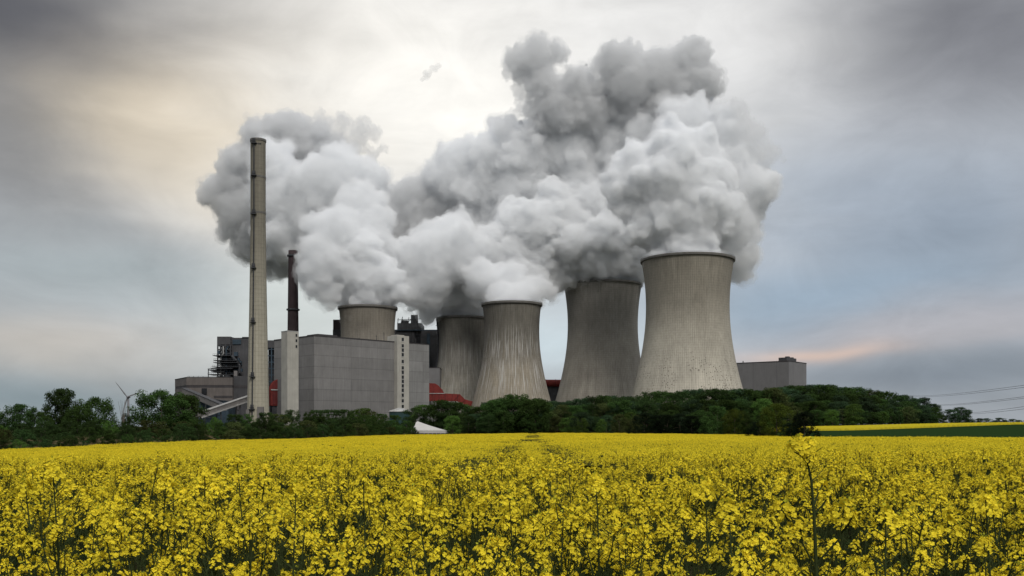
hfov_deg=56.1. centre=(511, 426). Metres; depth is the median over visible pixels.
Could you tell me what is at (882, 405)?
tree
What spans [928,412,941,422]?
tree
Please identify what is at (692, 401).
tree
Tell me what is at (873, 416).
tree
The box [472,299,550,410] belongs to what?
cooling tower
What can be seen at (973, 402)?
power line wire
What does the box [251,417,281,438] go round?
bush
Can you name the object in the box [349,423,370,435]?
bush
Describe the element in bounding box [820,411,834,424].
tree
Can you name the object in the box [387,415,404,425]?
bush
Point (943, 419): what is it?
tree
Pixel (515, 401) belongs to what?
tree
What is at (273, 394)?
flue gas duct
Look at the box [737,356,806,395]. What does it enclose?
turbine hall
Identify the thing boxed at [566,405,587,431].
tree
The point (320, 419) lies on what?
bush
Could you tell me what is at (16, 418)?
tree
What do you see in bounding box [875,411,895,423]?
tree
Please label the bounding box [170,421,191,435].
bush
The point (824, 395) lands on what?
tree
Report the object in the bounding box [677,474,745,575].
rapeseed plant
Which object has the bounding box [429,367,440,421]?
annex building
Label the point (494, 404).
tree
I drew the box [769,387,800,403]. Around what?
tree
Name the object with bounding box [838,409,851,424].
tree
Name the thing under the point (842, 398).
tree
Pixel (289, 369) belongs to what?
stair tower
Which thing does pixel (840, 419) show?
tree
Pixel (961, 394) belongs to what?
power line wire
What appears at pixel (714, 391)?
tree
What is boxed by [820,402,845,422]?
tree
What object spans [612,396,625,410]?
tree
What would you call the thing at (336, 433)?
bush
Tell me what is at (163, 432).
bush
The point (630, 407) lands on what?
tree
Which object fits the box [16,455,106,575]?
rapeseed plant
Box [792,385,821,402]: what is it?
tree
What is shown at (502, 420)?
tree
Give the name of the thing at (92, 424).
bush
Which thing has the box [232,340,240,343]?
louvre window
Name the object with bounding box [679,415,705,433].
bush
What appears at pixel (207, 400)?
conveyor gallery
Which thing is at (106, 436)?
bush
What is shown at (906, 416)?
tree
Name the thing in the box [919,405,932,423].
tree
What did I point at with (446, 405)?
tree
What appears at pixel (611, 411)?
tree
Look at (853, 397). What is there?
tree
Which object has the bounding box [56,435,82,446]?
bush
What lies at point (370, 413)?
bush
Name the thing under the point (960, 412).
tree
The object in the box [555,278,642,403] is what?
cooling tower
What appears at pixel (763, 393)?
tree
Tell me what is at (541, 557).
rapeseed plant
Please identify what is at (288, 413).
bush
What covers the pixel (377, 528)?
rapeseed plant
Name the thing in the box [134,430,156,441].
bush
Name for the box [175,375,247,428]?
coal bunker building
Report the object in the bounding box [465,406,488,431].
tree
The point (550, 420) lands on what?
tree
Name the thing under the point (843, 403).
tree
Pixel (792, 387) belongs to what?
tree
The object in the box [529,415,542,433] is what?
tree
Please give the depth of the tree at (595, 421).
321.00 m
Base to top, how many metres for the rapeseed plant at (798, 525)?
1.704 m
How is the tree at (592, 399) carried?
on the ground
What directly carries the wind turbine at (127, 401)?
on the ground
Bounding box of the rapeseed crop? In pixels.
[0,432,1023,575]
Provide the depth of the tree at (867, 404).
658.76 m
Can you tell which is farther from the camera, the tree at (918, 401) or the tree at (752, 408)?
the tree at (918, 401)
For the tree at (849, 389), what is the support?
on the ground
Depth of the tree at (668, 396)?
451.35 m
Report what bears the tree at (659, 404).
on the ground
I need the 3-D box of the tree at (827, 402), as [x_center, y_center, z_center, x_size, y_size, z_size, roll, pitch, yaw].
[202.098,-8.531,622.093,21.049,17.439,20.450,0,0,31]
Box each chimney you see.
[246,137,268,428]
[286,250,299,330]
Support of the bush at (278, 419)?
on the embankment
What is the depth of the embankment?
160.30 m
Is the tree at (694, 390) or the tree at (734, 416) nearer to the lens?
the tree at (734, 416)
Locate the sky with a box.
[0,0,1023,426]
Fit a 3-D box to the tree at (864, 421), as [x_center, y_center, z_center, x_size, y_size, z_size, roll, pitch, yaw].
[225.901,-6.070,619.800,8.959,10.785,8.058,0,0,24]
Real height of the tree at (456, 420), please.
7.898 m
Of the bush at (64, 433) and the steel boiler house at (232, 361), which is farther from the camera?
the steel boiler house at (232, 361)
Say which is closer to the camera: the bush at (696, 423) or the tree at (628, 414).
the bush at (696, 423)
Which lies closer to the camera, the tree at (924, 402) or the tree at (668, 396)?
the tree at (668, 396)
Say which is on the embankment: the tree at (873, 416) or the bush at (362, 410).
the bush at (362, 410)
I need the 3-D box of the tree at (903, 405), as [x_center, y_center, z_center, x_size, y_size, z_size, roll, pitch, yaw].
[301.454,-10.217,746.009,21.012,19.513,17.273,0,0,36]
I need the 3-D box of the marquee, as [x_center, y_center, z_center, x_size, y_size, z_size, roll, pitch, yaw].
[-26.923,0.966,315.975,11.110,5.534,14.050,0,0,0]
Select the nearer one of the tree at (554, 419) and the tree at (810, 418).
the tree at (554, 419)
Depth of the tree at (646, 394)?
459.88 m
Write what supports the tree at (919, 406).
on the ground
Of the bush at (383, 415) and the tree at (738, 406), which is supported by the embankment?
the bush at (383, 415)
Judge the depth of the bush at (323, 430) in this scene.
235.59 m
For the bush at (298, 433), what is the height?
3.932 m
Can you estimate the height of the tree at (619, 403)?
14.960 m
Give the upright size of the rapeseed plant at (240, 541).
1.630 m
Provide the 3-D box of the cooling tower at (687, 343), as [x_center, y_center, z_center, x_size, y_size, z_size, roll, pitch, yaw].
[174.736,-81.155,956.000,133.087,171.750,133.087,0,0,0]
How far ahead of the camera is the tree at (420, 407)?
389.32 m
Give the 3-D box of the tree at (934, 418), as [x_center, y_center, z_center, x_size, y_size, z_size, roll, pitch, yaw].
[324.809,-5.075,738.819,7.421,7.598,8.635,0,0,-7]
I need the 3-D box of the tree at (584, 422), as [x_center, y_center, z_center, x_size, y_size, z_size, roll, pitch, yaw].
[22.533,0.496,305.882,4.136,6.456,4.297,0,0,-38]
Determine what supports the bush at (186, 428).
on the embankment
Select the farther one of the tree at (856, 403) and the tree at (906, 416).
the tree at (906, 416)
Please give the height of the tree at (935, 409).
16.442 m
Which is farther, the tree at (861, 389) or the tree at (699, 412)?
the tree at (861, 389)
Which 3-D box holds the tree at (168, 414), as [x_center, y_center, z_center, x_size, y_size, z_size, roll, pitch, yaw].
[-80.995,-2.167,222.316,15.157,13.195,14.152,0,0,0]
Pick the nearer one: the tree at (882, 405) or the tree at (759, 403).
the tree at (759, 403)
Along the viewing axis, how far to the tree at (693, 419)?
327.68 m
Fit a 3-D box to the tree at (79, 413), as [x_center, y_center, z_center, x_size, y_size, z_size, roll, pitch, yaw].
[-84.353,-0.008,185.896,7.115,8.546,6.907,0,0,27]
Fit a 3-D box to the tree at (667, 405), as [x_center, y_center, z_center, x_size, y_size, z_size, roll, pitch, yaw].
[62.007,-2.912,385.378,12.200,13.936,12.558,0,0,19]
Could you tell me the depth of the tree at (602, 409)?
382.97 m
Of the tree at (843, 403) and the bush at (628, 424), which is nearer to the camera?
the bush at (628, 424)
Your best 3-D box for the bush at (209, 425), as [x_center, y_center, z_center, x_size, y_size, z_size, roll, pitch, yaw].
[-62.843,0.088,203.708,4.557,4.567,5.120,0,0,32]
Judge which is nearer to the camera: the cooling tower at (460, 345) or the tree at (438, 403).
the tree at (438, 403)
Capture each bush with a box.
[0,429,14,446]
[0,439,13,448]
[8,429,38,447]
[8,439,28,448]
[11,424,29,439]
[26,428,57,445]
[27,421,62,439]
[38,439,56,447]
[53,432,76,445]
[54,420,82,437]
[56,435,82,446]
[78,420,104,436]
[79,427,100,443]
[81,441,89,445]
[98,434,121,444]
[99,421,119,435]
[100,430,117,440]
[114,421,141,438]
[114,425,139,442]
[121,434,136,442]
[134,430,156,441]
[135,420,160,436]
[138,436,153,442]
[151,421,172,434]
[154,435,175,442]
[155,429,169,439]
[167,423,198,440]
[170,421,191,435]
[172,431,198,441]
[188,418,209,434]
[188,423,211,439]
[188,430,210,440]
[204,416,224,434]
[208,422,229,439]
[219,422,245,438]
[220,430,244,439]
[222,414,247,435]
[235,414,256,434]
[236,426,262,439]
[242,425,254,438]
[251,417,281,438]
[253,412,283,434]
[260,432,275,438]
[261,414,293,433]
[265,425,289,438]
[270,422,290,438]
[278,409,305,433]
[285,428,306,438]
[287,423,303,437]
[293,420,317,436]
[298,411,317,432]
[303,427,320,437]
[304,409,334,427]
[309,416,339,436]
[316,424,333,437]
[321,409,353,432]
[321,420,343,436]
[328,429,344,436]
[333,409,362,430]
[335,418,356,434]
[339,424,358,436]
[341,413,373,433]
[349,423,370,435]
[351,408,379,429]
[357,410,383,428]
[358,414,388,434]
[358,425,379,435]
[376,413,392,426]
[376,420,391,432]
[383,420,402,434]
[384,427,399,434]
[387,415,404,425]
[395,420,415,434]
[398,417,416,430]
[400,428,410,434]
[621,419,638,432]
[627,412,659,433]
[645,415,673,433]
[652,414,684,433]
[667,413,695,433]
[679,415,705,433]
[730,411,758,434]
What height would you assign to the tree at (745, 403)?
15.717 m
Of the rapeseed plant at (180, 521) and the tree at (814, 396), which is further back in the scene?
the tree at (814, 396)
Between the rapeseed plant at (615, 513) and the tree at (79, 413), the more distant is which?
the tree at (79, 413)
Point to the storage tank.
(398, 411)
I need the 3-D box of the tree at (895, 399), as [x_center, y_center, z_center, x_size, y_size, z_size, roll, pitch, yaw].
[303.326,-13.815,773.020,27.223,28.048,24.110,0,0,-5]
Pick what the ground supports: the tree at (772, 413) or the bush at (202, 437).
the tree at (772, 413)
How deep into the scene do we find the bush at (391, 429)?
282.22 m
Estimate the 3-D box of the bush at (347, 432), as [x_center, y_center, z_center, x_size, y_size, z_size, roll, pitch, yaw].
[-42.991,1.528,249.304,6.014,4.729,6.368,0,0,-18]
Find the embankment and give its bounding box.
[0,433,412,448]
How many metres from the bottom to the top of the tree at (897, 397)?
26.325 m
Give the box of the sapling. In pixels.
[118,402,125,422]
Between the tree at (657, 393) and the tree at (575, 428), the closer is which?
the tree at (575, 428)
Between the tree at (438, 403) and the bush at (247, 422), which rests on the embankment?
the bush at (247, 422)
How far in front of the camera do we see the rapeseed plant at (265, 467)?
3.24 m
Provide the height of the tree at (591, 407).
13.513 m
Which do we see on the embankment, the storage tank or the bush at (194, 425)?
the bush at (194, 425)
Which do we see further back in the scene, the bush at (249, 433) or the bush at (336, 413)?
the bush at (336, 413)
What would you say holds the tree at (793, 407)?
on the ground
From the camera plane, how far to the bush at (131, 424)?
172.46 m
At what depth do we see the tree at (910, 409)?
687.92 m
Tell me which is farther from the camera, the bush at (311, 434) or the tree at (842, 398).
the tree at (842, 398)
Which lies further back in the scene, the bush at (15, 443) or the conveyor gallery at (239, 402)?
the conveyor gallery at (239, 402)
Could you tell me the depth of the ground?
14.45 m
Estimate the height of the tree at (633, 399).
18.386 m
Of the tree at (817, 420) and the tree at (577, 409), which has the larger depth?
the tree at (817, 420)
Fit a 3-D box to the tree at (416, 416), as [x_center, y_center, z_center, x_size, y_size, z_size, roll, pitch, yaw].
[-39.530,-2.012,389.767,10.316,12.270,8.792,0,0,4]
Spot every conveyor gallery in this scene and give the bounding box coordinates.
[182,388,226,418]
[197,395,246,422]
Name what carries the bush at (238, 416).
on the embankment
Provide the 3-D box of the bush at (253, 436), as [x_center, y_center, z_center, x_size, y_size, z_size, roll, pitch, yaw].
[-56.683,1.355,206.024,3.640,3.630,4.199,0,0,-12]
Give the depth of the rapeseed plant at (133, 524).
3.27 m
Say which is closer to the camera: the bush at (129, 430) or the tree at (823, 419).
the bush at (129, 430)
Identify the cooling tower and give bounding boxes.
[338,303,397,340]
[436,314,483,414]
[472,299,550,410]
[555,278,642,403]
[631,250,742,401]
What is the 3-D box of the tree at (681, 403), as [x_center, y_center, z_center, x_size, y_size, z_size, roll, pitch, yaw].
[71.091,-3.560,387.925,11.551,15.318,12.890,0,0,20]
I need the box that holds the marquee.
[414,421,447,434]
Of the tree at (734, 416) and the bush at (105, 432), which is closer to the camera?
the bush at (105, 432)
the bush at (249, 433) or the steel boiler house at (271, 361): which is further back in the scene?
the steel boiler house at (271, 361)
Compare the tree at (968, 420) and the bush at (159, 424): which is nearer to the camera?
the bush at (159, 424)
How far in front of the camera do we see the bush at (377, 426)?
272.34 m
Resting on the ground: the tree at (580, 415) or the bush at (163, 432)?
the tree at (580, 415)
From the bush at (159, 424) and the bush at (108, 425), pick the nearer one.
the bush at (108, 425)
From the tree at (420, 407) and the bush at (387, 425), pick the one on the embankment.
the bush at (387, 425)
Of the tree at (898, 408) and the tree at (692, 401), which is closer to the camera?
the tree at (692, 401)
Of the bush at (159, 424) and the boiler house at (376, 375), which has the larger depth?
the boiler house at (376, 375)
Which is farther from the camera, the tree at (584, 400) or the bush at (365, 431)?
the tree at (584, 400)
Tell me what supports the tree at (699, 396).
on the ground
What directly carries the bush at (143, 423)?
on the embankment
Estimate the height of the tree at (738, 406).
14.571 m
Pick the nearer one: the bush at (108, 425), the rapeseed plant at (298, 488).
the rapeseed plant at (298, 488)
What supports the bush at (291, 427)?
on the embankment
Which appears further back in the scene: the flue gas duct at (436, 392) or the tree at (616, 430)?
the flue gas duct at (436, 392)
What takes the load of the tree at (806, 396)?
on the ground
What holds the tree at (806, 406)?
on the ground
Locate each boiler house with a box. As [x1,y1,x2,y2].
[208,337,248,376]
[268,340,273,416]
[274,334,428,425]
[333,315,437,366]
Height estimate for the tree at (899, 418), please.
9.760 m
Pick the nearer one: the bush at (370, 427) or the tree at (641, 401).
the bush at (370, 427)
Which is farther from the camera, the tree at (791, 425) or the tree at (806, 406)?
the tree at (806, 406)
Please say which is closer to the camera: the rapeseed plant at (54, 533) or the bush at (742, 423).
the rapeseed plant at (54, 533)
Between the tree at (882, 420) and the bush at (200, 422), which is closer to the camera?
the bush at (200, 422)
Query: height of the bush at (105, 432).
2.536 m
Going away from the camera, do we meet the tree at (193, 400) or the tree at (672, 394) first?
the tree at (193, 400)
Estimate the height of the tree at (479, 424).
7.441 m
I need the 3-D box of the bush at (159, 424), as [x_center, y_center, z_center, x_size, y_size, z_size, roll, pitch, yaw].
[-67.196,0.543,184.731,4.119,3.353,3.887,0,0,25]
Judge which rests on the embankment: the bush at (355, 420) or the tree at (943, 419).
the bush at (355, 420)
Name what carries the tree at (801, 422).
on the ground
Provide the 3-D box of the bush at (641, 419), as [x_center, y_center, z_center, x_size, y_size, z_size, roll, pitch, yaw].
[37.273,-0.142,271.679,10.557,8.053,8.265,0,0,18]
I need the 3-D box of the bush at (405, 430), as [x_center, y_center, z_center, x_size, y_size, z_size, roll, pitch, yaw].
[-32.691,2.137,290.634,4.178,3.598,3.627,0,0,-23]
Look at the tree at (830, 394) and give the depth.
660.89 m
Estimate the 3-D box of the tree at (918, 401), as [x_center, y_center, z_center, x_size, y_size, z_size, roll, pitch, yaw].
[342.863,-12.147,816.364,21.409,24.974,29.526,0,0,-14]
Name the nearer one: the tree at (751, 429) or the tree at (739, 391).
the tree at (751, 429)
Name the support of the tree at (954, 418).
on the ground
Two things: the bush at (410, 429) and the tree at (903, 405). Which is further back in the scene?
the tree at (903, 405)
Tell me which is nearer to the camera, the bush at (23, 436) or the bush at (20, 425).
the bush at (23, 436)
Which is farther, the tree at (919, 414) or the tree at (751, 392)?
the tree at (919, 414)
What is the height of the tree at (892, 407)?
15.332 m
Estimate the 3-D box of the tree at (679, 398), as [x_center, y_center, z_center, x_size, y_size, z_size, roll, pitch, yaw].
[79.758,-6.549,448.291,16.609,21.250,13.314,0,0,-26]
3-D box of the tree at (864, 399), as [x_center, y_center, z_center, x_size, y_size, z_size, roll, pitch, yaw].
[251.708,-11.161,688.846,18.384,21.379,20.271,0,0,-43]
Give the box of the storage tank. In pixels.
[389,408,410,427]
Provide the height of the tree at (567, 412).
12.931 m
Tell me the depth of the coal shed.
800.00 m
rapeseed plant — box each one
[0,474,99,575]
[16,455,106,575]
[97,461,174,575]
[105,469,197,575]
[170,464,242,575]
[192,456,294,575]
[195,460,280,575]
[241,480,348,575]
[315,467,420,575]
[391,483,513,575]
[468,489,581,575]
[541,471,658,575]
[674,493,805,575]
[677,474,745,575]
[772,433,857,575]
[825,500,919,575]
[969,487,1023,575]
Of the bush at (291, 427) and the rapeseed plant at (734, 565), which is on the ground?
the rapeseed plant at (734, 565)
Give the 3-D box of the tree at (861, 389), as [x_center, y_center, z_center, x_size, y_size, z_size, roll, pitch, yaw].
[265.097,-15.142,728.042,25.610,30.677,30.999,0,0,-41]
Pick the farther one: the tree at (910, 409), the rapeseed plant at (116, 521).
the tree at (910, 409)
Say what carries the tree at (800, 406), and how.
on the ground
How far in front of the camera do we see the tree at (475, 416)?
329.65 m
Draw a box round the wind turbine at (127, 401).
[116,383,142,423]
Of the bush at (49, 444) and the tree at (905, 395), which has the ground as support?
the tree at (905, 395)
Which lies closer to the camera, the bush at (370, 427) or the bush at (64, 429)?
the bush at (64, 429)
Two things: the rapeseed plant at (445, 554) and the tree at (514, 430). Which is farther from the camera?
the tree at (514, 430)
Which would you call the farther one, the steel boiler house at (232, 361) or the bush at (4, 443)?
the steel boiler house at (232, 361)
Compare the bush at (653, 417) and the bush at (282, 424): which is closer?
the bush at (282, 424)
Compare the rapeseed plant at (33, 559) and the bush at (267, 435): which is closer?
the rapeseed plant at (33, 559)
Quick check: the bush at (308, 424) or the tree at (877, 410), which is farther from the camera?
the tree at (877, 410)
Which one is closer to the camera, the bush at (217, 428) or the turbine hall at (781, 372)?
the bush at (217, 428)
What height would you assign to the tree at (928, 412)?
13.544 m
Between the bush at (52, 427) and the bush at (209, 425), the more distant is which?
the bush at (209, 425)
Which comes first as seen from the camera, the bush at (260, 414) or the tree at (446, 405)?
the bush at (260, 414)
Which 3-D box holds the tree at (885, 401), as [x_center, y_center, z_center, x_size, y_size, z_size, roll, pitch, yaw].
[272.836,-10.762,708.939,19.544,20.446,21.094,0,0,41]
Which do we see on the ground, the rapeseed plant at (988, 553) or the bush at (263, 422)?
the rapeseed plant at (988, 553)
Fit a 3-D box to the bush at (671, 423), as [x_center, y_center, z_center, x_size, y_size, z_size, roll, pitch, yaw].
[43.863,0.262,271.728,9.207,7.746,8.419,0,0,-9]
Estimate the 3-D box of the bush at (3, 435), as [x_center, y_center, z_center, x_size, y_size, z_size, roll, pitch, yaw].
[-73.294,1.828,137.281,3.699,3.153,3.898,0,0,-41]
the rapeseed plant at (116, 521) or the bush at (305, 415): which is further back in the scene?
the bush at (305, 415)
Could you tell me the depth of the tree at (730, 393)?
447.30 m
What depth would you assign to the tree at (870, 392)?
743.86 m
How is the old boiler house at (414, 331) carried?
on the ground
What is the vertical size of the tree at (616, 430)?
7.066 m
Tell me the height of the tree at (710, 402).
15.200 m
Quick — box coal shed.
[198,399,234,428]
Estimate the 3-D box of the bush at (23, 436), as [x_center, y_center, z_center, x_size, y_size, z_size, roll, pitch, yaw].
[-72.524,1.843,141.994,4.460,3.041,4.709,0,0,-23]
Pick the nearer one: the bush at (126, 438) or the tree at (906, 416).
the bush at (126, 438)
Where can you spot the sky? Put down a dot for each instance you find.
(859, 164)
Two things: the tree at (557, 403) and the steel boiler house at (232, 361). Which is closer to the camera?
the tree at (557, 403)
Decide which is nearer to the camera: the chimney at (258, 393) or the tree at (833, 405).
the tree at (833, 405)
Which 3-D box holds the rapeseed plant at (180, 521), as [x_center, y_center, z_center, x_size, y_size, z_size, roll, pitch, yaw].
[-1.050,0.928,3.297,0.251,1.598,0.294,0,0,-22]
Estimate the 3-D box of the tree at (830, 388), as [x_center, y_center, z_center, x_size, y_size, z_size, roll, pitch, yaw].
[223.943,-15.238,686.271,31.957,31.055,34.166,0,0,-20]
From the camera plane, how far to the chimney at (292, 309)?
1030.34 m
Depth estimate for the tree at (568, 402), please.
449.05 m
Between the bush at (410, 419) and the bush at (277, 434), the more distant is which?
the bush at (410, 419)
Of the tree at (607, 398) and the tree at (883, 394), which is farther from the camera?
the tree at (883, 394)
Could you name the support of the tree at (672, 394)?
on the ground
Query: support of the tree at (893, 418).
on the ground
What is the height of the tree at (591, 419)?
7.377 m
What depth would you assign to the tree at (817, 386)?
687.80 m
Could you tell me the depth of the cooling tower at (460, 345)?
1079.64 m
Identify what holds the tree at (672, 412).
on the ground
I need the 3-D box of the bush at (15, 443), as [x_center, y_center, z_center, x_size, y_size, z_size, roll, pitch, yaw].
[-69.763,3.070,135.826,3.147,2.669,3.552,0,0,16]
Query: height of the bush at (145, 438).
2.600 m
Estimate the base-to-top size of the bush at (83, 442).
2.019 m
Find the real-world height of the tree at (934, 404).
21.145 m
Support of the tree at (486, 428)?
on the ground
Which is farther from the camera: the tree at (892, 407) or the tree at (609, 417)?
the tree at (892, 407)
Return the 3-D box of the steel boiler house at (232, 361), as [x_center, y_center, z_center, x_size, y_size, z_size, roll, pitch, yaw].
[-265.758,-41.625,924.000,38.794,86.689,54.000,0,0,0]
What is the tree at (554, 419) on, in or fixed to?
on the ground
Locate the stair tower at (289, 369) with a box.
[281,330,298,425]
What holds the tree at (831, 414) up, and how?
on the ground
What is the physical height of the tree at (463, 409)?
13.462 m
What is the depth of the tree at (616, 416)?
309.63 m
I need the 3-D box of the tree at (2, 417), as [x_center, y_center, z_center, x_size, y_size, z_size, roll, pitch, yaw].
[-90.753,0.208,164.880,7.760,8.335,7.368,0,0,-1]
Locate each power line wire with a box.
[908,385,1022,395]
[912,387,1023,396]
[936,397,1018,404]
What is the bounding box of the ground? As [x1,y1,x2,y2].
[1,424,1023,575]
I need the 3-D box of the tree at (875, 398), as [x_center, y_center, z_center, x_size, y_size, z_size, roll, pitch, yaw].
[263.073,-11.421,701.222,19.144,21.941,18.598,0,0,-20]
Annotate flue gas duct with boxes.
[269,380,277,420]
[429,383,472,419]
[545,379,560,400]
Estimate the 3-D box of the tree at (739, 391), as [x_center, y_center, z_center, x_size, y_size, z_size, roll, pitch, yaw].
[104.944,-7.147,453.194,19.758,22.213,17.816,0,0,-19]
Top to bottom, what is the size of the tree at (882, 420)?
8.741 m
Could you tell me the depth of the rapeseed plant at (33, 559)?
2.96 m
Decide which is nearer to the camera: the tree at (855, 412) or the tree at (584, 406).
the tree at (584, 406)
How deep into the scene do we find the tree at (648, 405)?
380.96 m
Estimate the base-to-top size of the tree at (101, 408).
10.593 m
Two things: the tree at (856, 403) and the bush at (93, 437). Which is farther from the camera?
the tree at (856, 403)
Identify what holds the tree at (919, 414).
on the ground
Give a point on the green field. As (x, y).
(1006, 431)
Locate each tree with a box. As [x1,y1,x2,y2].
[0,404,43,436]
[0,411,8,428]
[24,411,57,436]
[40,387,81,426]
[56,405,98,435]
[71,396,118,434]
[120,413,131,435]
[126,389,196,436]
[159,394,209,433]
[402,407,424,426]
[410,404,434,423]
[419,404,442,427]
[423,399,452,431]
[434,401,463,433]
[443,402,469,432]
[443,416,462,433]
[453,416,466,433]
[456,404,476,433]
[460,416,475,433]
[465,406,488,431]
[465,414,482,433]
[474,416,490,433]
[476,399,512,433]
[480,415,499,433]
[488,393,537,432]
[495,410,514,433]
[504,417,519,432]
[516,398,552,433]
[517,413,538,433]
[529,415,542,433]
[542,412,559,432]
[548,416,564,432]
[553,401,566,408]
[553,404,571,432]
[558,418,574,432]
[560,400,576,408]
[562,405,575,429]
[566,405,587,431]
[567,398,584,413]
[567,416,579,432]
[568,412,594,432]
[574,398,596,428]
[576,418,589,432]
[578,404,591,430]
[581,396,606,416]
[584,403,603,432]
[585,416,596,430]
[589,395,618,431]
[590,417,604,432]
[593,403,614,432]
[595,419,606,432]
[597,415,614,432]
[605,404,624,430]
[606,399,639,427]
[609,418,623,432]
[610,414,627,432]
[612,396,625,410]
[619,401,641,430]
[622,412,636,431]
[625,396,638,412]
[633,395,653,410]
[633,399,648,412]
[633,400,659,418]
[635,391,665,410]
[644,390,673,413]
[650,402,667,417]
[653,402,680,427]
[654,392,677,411]
[664,410,680,432]
[666,391,683,411]
[671,390,700,410]
[676,399,694,427]
[679,399,710,414]
[682,389,696,395]
[685,388,707,414]
[687,399,721,432]
[687,412,700,430]
[690,388,725,400]
[690,410,712,433]
[697,406,733,433]
[702,388,733,408]
[712,399,738,423]
[717,390,742,407]
[720,408,748,433]
[723,388,752,413]
[723,400,751,415]
[728,398,755,418]
[732,388,763,416]
[745,422,773,435]
[747,390,780,420]
[747,401,759,415]
[750,398,775,433]
[755,415,763,433]
[756,403,797,436]
[758,387,790,430]
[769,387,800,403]
[779,422,799,436]
[784,385,802,395]
[785,402,801,412]
[787,403,807,411]
[788,394,804,402]
[788,410,810,435]
[788,411,821,436]
[790,394,819,408]
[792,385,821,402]
[794,385,822,400]
[798,401,813,411]
[799,400,834,425]
[803,412,820,425]
[805,384,826,393]
[805,393,828,422]
[807,384,849,394]
[810,410,827,425]
[813,392,831,409]
[816,400,839,425]
[817,392,841,407]
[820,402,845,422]
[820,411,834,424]
[824,410,839,425]
[827,409,842,424]
[832,394,849,408]
[834,401,851,421]
[835,387,851,399]
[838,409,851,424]
[839,393,865,418]
[841,386,862,400]
[843,404,863,424]
[843,411,862,424]
[844,401,861,417]
[851,386,877,400]
[854,397,877,423]
[855,401,878,423]
[857,409,868,424]
[864,390,882,423]
[865,404,884,423]
[865,412,880,423]
[867,391,898,416]
[868,396,880,423]
[874,398,890,408]
[875,403,893,423]
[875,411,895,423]
[877,412,889,423]
[883,399,900,423]
[883,404,897,423]
[885,392,907,423]
[886,413,897,423]
[889,395,915,423]
[890,407,908,423]
[892,401,906,420]
[894,411,903,422]
[899,406,920,423]
[902,413,911,423]
[903,394,916,408]
[903,401,921,423]
[910,398,924,413]
[911,409,927,423]
[913,404,923,422]
[919,397,936,421]
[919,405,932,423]
[919,409,936,422]
[919,413,928,423]
[927,407,943,420]
[928,403,944,413]
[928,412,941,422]
[928,415,938,422]
[938,415,946,422]
[943,409,960,422]
[947,413,962,422]
[954,407,971,422]
[958,410,975,422]
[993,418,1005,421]
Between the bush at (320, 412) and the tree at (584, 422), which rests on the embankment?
the bush at (320, 412)
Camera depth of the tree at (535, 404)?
319.82 m
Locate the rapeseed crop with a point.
(469, 478)
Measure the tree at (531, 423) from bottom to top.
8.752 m
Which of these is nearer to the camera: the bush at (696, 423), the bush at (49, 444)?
the bush at (49, 444)
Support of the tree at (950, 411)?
on the ground
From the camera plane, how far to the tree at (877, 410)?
667.18 m
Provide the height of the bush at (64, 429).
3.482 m
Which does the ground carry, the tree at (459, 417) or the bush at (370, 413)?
the tree at (459, 417)
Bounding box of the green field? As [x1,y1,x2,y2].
[771,424,1023,437]
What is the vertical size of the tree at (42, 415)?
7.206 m
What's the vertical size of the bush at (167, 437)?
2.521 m
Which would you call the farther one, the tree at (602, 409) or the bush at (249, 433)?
the tree at (602, 409)
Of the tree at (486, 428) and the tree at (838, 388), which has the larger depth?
the tree at (838, 388)
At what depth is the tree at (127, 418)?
200.16 m
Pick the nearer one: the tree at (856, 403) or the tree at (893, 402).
the tree at (856, 403)
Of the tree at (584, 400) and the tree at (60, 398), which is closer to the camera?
the tree at (60, 398)
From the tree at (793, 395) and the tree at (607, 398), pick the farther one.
the tree at (793, 395)
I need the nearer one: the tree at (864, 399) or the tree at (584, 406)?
the tree at (584, 406)
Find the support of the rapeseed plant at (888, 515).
on the ground
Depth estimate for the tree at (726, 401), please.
379.11 m
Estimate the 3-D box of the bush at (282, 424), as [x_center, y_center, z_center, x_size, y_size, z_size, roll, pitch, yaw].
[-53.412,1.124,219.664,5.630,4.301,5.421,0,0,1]
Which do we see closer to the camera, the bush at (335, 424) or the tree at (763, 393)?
the bush at (335, 424)
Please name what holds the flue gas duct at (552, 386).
on the ground
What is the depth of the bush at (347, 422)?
256.85 m
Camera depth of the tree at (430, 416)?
384.07 m
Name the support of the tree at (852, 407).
on the ground
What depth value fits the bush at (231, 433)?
193.62 m
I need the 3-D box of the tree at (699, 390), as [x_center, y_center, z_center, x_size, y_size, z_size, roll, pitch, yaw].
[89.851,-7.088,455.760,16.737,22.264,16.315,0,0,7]
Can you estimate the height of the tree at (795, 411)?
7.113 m
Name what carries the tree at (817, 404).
on the ground
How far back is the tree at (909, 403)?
763.83 m
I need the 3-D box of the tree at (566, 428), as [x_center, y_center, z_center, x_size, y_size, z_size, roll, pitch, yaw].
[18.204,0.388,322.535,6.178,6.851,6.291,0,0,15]
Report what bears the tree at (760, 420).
on the ground
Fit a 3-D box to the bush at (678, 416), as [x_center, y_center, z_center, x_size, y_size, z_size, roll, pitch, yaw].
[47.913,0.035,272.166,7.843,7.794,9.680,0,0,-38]
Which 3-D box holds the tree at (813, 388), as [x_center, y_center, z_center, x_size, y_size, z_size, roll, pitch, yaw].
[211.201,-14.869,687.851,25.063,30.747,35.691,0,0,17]

